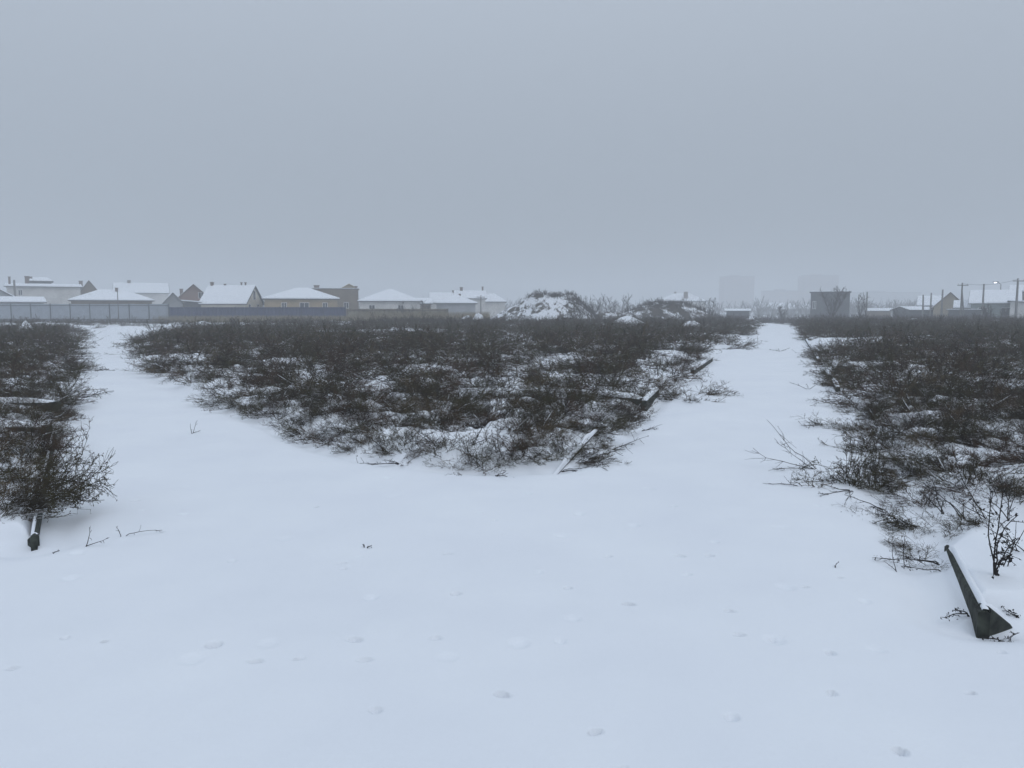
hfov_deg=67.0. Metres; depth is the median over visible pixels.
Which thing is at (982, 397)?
bare shrub
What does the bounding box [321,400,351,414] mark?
bare shrub
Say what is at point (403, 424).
bare shrub
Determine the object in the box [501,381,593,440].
bare shrub
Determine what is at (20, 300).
house
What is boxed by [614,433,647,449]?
arching twig
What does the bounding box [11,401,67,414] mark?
bare shrub
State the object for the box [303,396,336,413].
bare shrub
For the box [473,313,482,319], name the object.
snow pile
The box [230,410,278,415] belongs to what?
arching twig
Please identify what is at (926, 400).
bare shrub
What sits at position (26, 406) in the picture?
bare shrub
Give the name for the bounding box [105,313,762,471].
undergrowth
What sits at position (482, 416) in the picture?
bare shrub
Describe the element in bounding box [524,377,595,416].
bare shrub
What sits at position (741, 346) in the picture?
bare shrub
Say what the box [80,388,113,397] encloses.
fallen twig
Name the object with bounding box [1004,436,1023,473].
bare shrub
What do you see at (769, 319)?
dry weeds
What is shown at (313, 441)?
bare shrub
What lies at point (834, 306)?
bare tree
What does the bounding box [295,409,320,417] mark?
bare shrub
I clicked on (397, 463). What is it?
arching twig
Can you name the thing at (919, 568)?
fallen twig
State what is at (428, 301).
house
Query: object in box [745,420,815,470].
arching twig
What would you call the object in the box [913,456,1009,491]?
bare shrub
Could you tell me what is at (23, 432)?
bare shrub
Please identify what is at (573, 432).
bare shrub
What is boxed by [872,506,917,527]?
arching twig
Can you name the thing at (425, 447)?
bare shrub
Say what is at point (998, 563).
tall weed
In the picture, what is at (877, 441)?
bare shrub
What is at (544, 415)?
bare shrub
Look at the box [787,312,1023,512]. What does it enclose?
undergrowth
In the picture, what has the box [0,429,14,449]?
bare shrub
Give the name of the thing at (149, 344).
bare shrub
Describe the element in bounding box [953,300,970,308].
house
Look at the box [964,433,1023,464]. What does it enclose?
bare shrub
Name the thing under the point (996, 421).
bare shrub
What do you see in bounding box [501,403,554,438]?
bare shrub
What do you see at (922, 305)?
utility pole
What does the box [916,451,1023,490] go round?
bare shrub
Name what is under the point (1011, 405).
bare shrub
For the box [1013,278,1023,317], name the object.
utility pole
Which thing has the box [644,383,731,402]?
bare shrub
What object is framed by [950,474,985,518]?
arching twig
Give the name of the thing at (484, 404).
bare shrub
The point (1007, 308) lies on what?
window
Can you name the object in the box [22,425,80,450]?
bare shrub
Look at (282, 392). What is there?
bare shrub
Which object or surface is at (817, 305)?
workshop
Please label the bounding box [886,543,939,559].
bare shrub
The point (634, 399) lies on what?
concrete edging
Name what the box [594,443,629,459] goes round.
arching twig
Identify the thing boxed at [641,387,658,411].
concrete edging
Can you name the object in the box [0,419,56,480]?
bare shrub
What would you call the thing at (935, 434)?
bare shrub
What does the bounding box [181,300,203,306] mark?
shed
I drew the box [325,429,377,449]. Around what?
bare shrub
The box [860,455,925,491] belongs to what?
bare shrub
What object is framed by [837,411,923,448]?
bare shrub
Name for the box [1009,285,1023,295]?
house
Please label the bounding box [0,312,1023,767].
ground
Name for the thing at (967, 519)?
bare shrub
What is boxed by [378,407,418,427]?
bare shrub
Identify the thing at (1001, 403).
bare shrub
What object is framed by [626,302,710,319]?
earth mound
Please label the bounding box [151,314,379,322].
dry grass
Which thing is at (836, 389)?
concrete edging
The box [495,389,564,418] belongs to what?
bare shrub
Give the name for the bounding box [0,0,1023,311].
sky
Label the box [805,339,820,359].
concrete edging
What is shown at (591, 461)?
bare shrub
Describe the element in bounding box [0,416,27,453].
bare shrub
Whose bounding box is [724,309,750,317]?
hut
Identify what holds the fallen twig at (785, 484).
on the ground at (678, 588)
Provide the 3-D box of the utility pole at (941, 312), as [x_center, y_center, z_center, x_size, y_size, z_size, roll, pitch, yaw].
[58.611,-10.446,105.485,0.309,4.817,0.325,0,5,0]
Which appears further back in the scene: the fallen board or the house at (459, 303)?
the house at (459, 303)
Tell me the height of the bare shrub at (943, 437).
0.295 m
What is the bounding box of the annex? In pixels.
[1007,300,1023,317]
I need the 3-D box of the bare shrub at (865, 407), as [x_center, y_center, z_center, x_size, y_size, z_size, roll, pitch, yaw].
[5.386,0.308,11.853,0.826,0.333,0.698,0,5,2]
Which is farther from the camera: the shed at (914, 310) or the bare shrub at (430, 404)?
the shed at (914, 310)
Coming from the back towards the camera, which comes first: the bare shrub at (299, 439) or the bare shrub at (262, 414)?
the bare shrub at (262, 414)
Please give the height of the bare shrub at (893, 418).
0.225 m
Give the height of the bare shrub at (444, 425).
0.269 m
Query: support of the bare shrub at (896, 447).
on the ground at (678, 588)
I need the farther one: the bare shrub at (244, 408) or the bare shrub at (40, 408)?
the bare shrub at (244, 408)
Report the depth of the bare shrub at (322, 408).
10.49 m
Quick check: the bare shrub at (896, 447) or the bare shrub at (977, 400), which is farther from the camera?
the bare shrub at (977, 400)
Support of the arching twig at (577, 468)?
on the ground at (678, 588)
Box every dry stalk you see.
[85,527,107,546]
[116,526,161,536]
[884,540,896,571]
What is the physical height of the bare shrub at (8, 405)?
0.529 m
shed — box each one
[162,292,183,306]
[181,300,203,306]
[864,308,892,317]
[890,306,932,316]
[947,309,980,317]
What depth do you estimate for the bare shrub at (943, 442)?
8.48 m
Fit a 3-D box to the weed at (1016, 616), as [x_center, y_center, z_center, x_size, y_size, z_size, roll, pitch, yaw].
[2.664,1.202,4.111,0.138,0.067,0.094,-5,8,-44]
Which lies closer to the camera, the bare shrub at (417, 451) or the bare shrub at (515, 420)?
the bare shrub at (417, 451)
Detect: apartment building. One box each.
[719,275,754,311]
[761,289,803,306]
[797,274,839,303]
[849,291,921,308]
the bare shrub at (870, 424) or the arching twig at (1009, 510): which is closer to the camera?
the arching twig at (1009, 510)
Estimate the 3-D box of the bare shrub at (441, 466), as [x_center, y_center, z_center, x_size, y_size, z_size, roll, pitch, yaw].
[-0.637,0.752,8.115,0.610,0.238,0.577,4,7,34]
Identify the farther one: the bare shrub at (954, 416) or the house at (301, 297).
the house at (301, 297)
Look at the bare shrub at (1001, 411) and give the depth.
9.93 m
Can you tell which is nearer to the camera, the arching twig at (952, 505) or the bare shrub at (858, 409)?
the arching twig at (952, 505)
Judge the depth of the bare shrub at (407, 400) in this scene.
11.53 m
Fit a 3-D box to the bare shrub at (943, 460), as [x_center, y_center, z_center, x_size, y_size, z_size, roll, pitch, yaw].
[4.261,0.671,7.663,0.974,0.305,1.149,0,5,3]
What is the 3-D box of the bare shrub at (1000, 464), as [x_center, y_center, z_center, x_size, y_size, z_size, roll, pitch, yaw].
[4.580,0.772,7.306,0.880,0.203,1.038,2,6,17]
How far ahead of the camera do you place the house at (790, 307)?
239.68 m
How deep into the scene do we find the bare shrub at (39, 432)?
8.99 m
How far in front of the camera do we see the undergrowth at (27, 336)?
18.55 m
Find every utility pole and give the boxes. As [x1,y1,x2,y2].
[13,280,15,295]
[866,292,867,315]
[922,295,923,316]
[929,293,931,315]
[940,290,943,315]
[957,283,968,316]
[981,284,984,315]
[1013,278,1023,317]
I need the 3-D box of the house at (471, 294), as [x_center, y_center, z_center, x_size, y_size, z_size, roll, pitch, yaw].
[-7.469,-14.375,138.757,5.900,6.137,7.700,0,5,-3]
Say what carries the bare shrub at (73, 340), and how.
on the ground at (678, 588)
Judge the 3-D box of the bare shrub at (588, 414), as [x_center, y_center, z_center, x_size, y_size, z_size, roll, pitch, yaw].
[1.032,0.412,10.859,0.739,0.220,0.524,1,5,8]
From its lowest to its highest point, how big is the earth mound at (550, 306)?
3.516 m
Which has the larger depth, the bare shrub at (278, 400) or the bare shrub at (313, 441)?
the bare shrub at (278, 400)
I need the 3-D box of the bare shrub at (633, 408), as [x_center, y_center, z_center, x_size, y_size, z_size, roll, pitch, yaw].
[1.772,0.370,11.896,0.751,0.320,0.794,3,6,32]
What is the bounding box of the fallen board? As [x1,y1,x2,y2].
[551,428,597,474]
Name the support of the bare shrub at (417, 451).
on the ground at (678, 588)
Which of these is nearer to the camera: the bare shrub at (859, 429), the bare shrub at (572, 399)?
the bare shrub at (859, 429)
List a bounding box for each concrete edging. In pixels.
[0,397,60,409]
[0,420,52,431]
[27,532,39,546]
[30,432,55,550]
[455,388,642,405]
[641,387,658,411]
[690,357,712,373]
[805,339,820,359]
[832,378,840,390]
[839,361,897,368]
[944,545,989,638]
[978,603,1011,635]
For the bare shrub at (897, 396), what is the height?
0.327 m
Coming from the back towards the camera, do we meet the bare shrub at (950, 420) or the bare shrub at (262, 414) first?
the bare shrub at (262, 414)
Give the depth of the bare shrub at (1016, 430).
9.59 m
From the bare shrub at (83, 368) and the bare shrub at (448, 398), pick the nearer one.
the bare shrub at (448, 398)
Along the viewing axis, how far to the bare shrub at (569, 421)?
10.11 m
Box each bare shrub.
[0,386,64,410]
[0,388,35,415]
[0,408,87,448]
[0,414,50,434]
[0,414,60,433]
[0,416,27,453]
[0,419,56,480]
[0,420,74,443]
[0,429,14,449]
[0,444,91,474]
[0,447,66,463]
[0,449,108,521]
[0,465,79,490]
[1,466,59,482]
[3,403,118,516]
[5,398,45,414]
[6,397,64,409]
[6,420,89,454]
[8,403,57,420]
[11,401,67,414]
[17,421,66,441]
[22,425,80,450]
[25,386,66,407]
[38,405,72,422]
[46,388,94,405]
[47,400,85,418]
[48,327,89,346]
[48,402,88,421]
[58,358,103,373]
[60,404,84,417]
[126,350,178,369]
[128,336,176,347]
[182,379,257,402]
[231,397,268,415]
[236,399,280,419]
[245,402,287,419]
[248,396,314,409]
[249,370,307,403]
[256,366,314,387]
[260,388,296,405]
[260,418,287,429]
[277,416,315,436]
[281,415,348,441]
[288,419,351,447]
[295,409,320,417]
[296,393,372,419]
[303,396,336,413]
[304,379,356,401]
[306,395,359,420]
[309,412,359,435]
[313,379,363,405]
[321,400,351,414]
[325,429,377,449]
[328,395,382,411]
[343,387,396,419]
[353,388,386,399]
[354,391,429,418]
[355,403,403,429]
[358,387,398,403]
[361,437,397,457]
[362,417,401,444]
[364,416,438,446]
[365,410,430,430]
[373,392,419,407]
[373,405,438,429]
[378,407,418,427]
[383,389,435,409]
[390,381,457,414]
[396,383,448,401]
[398,397,434,412]
[402,414,490,457]
[404,440,450,461]
[408,400,480,424]
[413,396,480,425]
[416,412,478,431]
[422,448,481,470]
[425,377,478,405]
[443,403,498,427]
[444,430,544,475]
[446,391,492,407]
[453,403,502,424]
[456,406,525,430]
[462,396,493,411]
[464,383,536,415]
[468,399,495,412]
[474,422,538,456]
[477,384,533,401]
[482,401,574,438]
[492,417,571,465]
[494,386,524,398]
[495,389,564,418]
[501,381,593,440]
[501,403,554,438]
[508,429,565,449]
[509,416,571,446]
[514,392,545,408]
[522,383,562,403]
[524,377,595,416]
[524,439,569,461]
[525,404,562,427]
[526,373,592,408]
[530,382,592,425]
[532,404,569,420]
[534,415,605,434]
[537,427,610,454]
[542,376,580,399]
[550,411,578,427]
[551,382,587,400]
[553,387,611,405]
[556,425,594,446]
[572,438,631,470]
[576,406,601,420]
[576,406,607,417]
[579,392,624,409]
[582,392,618,411]
[586,415,615,433]
[589,410,641,441]
[611,396,656,421]
[611,407,645,419]
[612,400,657,422]
[612,413,647,429]
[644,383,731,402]
[695,379,739,396]
[726,336,767,349]
[790,429,903,493]
[795,411,850,429]
[817,352,871,380]
[818,417,914,454]
[819,411,866,430]
[829,429,929,488]
[833,422,889,437]
[833,498,893,523]
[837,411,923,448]
[838,396,887,416]
[841,399,871,412]
[843,400,892,420]
[855,393,899,404]
[855,406,896,445]
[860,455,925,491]
[862,508,935,534]
[863,477,939,504]
[864,453,904,476]
[865,381,919,398]
[868,398,932,412]
[870,409,958,428]
[872,409,983,445]
[873,388,945,404]
[874,388,926,412]
[876,441,952,462]
[876,506,956,536]
[877,438,1013,472]
[877,506,935,535]
[878,530,932,552]
[880,438,918,452]
[882,405,976,420]
[884,374,948,407]
[885,395,984,435]
[885,542,951,571]
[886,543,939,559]
[887,375,942,396]
[896,439,970,472]
[898,403,951,430]
[898,416,961,445]
[901,396,982,411]
[901,404,966,432]
[905,371,973,402]
[907,423,984,455]
[910,463,1023,501]
[912,394,960,410]
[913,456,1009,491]
[916,406,975,428]
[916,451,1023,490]
[919,382,955,407]
[920,402,978,417]
[921,507,995,540]
[922,403,974,417]
[935,422,998,449]
[936,387,1003,416]
[938,503,1001,527]
[941,380,1017,404]
[943,452,1017,474]
[944,463,1023,507]
[952,412,1023,447]
[959,402,1022,441]
[960,363,1022,399]
[963,398,1023,424]
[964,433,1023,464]
[973,391,1023,433]
[977,378,1023,404]
[977,385,1023,410]
[978,392,1023,417]
[982,423,1023,448]
[988,391,1023,408]
[995,443,1022,463]
[1000,395,1022,414]
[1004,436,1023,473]
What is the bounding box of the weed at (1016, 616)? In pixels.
[1001,606,1020,617]
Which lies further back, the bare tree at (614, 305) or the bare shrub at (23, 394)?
the bare tree at (614, 305)
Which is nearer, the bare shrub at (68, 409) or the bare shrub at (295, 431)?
the bare shrub at (295, 431)
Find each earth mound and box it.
[491,293,594,320]
[597,311,628,319]
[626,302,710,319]
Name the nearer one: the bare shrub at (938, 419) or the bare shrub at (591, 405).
the bare shrub at (938, 419)
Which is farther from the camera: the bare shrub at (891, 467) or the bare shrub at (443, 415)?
the bare shrub at (443, 415)
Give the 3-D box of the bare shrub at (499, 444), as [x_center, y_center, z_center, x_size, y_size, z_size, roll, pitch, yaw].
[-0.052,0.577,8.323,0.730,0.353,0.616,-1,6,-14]
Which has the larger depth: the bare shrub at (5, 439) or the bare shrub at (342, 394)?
the bare shrub at (342, 394)
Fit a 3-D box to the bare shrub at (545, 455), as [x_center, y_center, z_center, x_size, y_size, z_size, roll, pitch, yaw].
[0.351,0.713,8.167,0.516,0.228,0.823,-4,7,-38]
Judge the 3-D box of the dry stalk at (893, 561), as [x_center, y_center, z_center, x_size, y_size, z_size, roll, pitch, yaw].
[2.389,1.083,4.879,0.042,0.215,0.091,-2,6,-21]
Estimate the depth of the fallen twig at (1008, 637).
3.85 m
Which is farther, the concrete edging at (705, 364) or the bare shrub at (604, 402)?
the concrete edging at (705, 364)
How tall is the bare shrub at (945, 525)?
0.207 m
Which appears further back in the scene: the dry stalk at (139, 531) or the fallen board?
the fallen board
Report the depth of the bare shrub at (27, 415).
10.35 m
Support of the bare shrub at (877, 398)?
on the ground at (678, 588)
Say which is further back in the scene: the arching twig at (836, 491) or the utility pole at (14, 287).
the utility pole at (14, 287)
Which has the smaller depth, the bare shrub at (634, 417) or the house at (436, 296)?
the bare shrub at (634, 417)
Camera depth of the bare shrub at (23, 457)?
7.53 m
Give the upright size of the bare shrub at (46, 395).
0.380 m
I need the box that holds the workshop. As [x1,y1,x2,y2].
[810,291,851,319]
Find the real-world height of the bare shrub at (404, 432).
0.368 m
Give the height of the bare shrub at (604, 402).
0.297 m
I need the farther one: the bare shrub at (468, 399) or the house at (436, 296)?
the house at (436, 296)
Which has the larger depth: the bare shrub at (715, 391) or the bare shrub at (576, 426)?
the bare shrub at (715, 391)
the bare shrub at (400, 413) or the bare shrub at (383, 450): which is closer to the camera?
the bare shrub at (383, 450)
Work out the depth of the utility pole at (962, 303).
93.41 m
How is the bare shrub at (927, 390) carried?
on the ground at (678, 588)
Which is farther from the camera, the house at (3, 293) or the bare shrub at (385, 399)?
the house at (3, 293)
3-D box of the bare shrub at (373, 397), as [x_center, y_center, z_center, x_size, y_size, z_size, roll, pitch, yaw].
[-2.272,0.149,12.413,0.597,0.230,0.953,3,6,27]
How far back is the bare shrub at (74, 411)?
12.04 m
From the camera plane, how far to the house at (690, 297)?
204.94 m
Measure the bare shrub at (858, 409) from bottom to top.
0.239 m
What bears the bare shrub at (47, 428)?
on the ground at (678, 588)
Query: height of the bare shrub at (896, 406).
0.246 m
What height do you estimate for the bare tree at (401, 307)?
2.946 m
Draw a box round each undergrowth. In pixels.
[0,310,1023,328]
[0,316,107,509]
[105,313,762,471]
[492,289,602,318]
[620,298,720,318]
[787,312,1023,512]
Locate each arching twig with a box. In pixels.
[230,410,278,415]
[351,455,398,464]
[367,424,384,448]
[407,423,437,444]
[411,413,438,442]
[472,408,490,445]
[560,460,599,471]
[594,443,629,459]
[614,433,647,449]
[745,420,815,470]
[818,484,853,497]
[844,495,887,512]
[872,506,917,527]
[873,513,900,523]
[920,470,944,513]
[925,484,970,518]
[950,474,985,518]
[982,479,1019,520]
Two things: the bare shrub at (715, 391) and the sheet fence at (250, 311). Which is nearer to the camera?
the bare shrub at (715, 391)
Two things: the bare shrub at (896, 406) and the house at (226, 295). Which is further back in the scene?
the house at (226, 295)
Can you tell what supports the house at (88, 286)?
on the ground at (678, 588)
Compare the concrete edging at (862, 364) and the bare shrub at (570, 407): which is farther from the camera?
the concrete edging at (862, 364)
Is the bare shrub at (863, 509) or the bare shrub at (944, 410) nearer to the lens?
the bare shrub at (863, 509)
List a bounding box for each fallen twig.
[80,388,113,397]
[764,475,800,485]
[873,549,939,564]
[901,560,940,571]
[940,608,968,620]
[980,631,1017,641]
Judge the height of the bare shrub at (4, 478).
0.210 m
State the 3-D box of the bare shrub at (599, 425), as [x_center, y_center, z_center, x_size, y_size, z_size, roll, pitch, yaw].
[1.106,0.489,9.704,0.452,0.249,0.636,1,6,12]
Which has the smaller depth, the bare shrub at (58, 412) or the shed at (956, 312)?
the bare shrub at (58, 412)
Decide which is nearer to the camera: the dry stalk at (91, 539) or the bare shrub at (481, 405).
the dry stalk at (91, 539)
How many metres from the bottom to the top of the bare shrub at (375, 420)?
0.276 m
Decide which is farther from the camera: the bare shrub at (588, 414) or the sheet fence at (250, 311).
the sheet fence at (250, 311)
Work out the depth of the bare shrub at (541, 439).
8.74 m
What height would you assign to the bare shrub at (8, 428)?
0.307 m
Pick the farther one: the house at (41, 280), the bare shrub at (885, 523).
the house at (41, 280)
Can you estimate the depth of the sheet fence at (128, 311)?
91.60 m
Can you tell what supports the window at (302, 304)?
in the house at (301, 297)
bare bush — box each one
[776,304,788,317]
[893,307,905,315]
[979,304,999,318]
[999,306,1010,317]
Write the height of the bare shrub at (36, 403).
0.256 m
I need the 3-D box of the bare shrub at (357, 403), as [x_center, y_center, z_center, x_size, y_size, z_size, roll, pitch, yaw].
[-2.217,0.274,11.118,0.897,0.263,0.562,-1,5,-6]
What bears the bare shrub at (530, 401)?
on the ground at (678, 588)
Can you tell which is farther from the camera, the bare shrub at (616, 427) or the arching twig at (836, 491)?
the bare shrub at (616, 427)
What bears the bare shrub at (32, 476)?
on the ground at (678, 588)
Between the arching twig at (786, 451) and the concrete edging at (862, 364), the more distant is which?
the concrete edging at (862, 364)
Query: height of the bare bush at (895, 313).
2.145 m
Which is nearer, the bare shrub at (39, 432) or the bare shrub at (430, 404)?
the bare shrub at (39, 432)
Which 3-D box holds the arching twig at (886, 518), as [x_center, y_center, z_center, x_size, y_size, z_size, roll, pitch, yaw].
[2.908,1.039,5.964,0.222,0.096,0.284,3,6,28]
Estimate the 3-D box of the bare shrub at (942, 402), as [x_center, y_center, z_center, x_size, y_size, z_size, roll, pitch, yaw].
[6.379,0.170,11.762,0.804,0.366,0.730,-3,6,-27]
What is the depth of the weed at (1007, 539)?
4.82 m
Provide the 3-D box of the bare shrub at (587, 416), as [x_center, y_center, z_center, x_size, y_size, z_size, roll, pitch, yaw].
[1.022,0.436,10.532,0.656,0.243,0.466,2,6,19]
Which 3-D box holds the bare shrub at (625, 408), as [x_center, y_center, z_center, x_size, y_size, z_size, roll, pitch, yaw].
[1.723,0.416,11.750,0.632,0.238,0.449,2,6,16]
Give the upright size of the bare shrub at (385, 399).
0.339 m
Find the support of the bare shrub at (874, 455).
on the ground at (678, 588)
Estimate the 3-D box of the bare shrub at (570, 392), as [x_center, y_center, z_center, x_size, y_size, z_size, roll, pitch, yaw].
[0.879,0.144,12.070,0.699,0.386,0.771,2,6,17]
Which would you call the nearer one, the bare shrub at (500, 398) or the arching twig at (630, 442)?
the arching twig at (630, 442)
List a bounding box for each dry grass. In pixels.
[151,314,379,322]
[349,311,489,319]
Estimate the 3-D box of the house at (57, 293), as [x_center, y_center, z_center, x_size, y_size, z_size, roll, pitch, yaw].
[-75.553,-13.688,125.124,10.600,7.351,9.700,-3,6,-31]
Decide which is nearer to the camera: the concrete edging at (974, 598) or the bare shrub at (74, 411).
the concrete edging at (974, 598)
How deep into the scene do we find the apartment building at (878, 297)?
586.40 m
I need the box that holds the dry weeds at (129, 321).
[0,318,179,323]
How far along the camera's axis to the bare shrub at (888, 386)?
12.53 m
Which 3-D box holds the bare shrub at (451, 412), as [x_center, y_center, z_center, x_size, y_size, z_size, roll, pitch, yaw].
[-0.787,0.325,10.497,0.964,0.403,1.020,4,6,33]
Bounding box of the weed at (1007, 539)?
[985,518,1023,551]
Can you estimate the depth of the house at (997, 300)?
106.34 m
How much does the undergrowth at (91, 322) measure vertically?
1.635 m
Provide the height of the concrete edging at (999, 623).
0.366 m
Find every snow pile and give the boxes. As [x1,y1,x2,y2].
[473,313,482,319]
[615,316,639,324]
[682,320,699,327]
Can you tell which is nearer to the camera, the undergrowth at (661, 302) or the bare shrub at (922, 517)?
the bare shrub at (922, 517)
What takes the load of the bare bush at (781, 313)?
on the ground at (678, 588)
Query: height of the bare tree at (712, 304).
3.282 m
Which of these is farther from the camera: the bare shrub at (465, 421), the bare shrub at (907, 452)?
the bare shrub at (465, 421)
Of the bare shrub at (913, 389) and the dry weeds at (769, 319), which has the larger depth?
the dry weeds at (769, 319)
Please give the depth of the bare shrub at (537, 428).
8.95 m
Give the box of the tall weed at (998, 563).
[968,482,1023,578]
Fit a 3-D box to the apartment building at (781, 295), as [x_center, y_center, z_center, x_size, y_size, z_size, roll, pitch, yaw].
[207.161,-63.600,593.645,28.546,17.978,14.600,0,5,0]
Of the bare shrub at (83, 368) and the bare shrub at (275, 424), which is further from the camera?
the bare shrub at (83, 368)
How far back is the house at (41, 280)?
135.46 m
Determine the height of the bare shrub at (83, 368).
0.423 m
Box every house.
[0,289,13,295]
[0,296,46,303]
[4,276,82,303]
[29,277,53,283]
[68,288,154,303]
[79,280,96,294]
[113,280,169,303]
[178,284,203,306]
[198,282,263,306]
[262,288,339,306]
[312,285,358,314]
[341,284,354,287]
[357,289,422,308]
[418,298,432,308]
[429,290,453,308]
[434,294,477,315]
[454,287,486,313]
[485,294,506,316]
[660,292,706,307]
[755,303,784,314]
[788,304,808,315]
[917,295,945,306]
[931,291,959,317]
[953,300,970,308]
[968,289,1022,317]
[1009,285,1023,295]
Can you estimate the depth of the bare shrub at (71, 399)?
12.76 m
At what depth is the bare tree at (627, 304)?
96.38 m
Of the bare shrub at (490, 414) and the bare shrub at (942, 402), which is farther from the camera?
the bare shrub at (942, 402)
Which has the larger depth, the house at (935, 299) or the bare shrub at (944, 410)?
the house at (935, 299)
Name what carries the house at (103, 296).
on the ground at (678, 588)
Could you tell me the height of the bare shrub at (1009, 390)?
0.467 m
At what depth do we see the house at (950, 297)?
112.69 m
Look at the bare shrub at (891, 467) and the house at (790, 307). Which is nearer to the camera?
the bare shrub at (891, 467)
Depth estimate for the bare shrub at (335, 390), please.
12.42 m
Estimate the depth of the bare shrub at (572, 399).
11.41 m
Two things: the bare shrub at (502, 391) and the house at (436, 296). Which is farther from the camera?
the house at (436, 296)
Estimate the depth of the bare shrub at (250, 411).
11.58 m
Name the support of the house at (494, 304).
on the ground at (678, 588)
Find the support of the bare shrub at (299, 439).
on the ground at (678, 588)
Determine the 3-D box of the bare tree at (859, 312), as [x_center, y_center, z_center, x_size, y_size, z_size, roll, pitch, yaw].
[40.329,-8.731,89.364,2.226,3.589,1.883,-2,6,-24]
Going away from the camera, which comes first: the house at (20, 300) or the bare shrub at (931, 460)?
the bare shrub at (931, 460)
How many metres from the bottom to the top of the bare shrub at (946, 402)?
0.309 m
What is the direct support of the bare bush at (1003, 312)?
on the ground at (678, 588)
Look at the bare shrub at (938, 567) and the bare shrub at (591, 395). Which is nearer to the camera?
the bare shrub at (938, 567)
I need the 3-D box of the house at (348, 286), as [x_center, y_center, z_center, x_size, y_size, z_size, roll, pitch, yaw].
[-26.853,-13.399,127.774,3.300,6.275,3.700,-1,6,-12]
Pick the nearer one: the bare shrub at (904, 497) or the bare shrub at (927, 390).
the bare shrub at (904, 497)
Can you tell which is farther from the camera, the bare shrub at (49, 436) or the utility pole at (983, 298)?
the utility pole at (983, 298)
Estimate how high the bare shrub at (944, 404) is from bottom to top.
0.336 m
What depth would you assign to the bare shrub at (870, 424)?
9.48 m
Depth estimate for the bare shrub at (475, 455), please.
7.99 m
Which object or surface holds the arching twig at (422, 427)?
on the ground at (678, 588)
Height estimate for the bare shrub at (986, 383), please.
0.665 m
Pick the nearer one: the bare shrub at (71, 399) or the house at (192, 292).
the bare shrub at (71, 399)
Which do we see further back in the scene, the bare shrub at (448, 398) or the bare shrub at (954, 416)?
the bare shrub at (448, 398)
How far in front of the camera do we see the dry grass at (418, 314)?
93.26 m
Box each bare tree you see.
[399,302,416,314]
[420,300,430,308]
[584,294,603,311]
[600,294,617,311]
[618,295,632,312]
[705,297,717,313]
[819,286,849,317]
[853,293,868,315]
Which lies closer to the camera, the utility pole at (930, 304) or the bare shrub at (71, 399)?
the bare shrub at (71, 399)
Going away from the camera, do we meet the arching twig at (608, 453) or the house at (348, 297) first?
the arching twig at (608, 453)
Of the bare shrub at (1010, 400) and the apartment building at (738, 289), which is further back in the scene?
the apartment building at (738, 289)
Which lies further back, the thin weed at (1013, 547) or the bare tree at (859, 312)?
the bare tree at (859, 312)
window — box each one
[299,302,308,306]
[1001,307,1009,315]
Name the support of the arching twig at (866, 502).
on the ground at (678, 588)
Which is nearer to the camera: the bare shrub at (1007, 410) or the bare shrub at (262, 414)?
the bare shrub at (1007, 410)
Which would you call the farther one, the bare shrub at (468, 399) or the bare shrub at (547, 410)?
the bare shrub at (468, 399)
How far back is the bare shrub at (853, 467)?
7.12 m
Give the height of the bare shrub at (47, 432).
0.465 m
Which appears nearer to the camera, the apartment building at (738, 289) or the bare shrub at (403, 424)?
the bare shrub at (403, 424)
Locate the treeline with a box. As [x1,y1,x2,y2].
[263,296,963,316]
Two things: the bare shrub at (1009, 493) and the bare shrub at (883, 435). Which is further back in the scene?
the bare shrub at (883, 435)
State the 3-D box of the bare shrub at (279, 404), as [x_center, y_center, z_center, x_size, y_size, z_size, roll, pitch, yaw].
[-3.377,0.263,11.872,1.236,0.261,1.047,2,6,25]
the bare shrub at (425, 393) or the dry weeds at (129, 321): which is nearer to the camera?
the bare shrub at (425, 393)
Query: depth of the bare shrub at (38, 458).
7.46 m
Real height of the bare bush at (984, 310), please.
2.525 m
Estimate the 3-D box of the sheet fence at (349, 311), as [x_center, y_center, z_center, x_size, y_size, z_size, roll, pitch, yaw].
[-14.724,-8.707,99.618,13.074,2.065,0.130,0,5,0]
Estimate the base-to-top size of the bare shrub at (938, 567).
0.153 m
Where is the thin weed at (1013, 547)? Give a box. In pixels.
[1003,530,1023,566]
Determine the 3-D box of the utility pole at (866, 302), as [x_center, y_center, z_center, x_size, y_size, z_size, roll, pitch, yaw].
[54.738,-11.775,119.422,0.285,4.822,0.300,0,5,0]
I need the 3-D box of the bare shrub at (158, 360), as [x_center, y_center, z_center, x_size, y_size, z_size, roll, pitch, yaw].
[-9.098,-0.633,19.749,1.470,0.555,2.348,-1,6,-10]
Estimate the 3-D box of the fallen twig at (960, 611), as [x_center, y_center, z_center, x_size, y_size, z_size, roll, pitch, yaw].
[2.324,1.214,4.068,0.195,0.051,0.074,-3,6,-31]
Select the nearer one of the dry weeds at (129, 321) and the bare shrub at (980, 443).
the bare shrub at (980, 443)
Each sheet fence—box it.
[0,303,169,322]
[169,307,345,317]
[347,308,447,316]
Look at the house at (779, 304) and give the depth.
259.63 m
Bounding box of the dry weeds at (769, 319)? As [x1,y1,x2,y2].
[607,313,1017,323]
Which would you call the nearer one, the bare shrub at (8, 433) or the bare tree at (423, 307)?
the bare shrub at (8, 433)
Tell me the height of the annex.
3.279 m
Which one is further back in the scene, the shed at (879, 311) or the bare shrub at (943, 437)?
the shed at (879, 311)
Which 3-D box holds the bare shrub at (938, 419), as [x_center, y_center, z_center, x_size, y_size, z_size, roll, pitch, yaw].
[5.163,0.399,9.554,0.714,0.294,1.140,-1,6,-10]

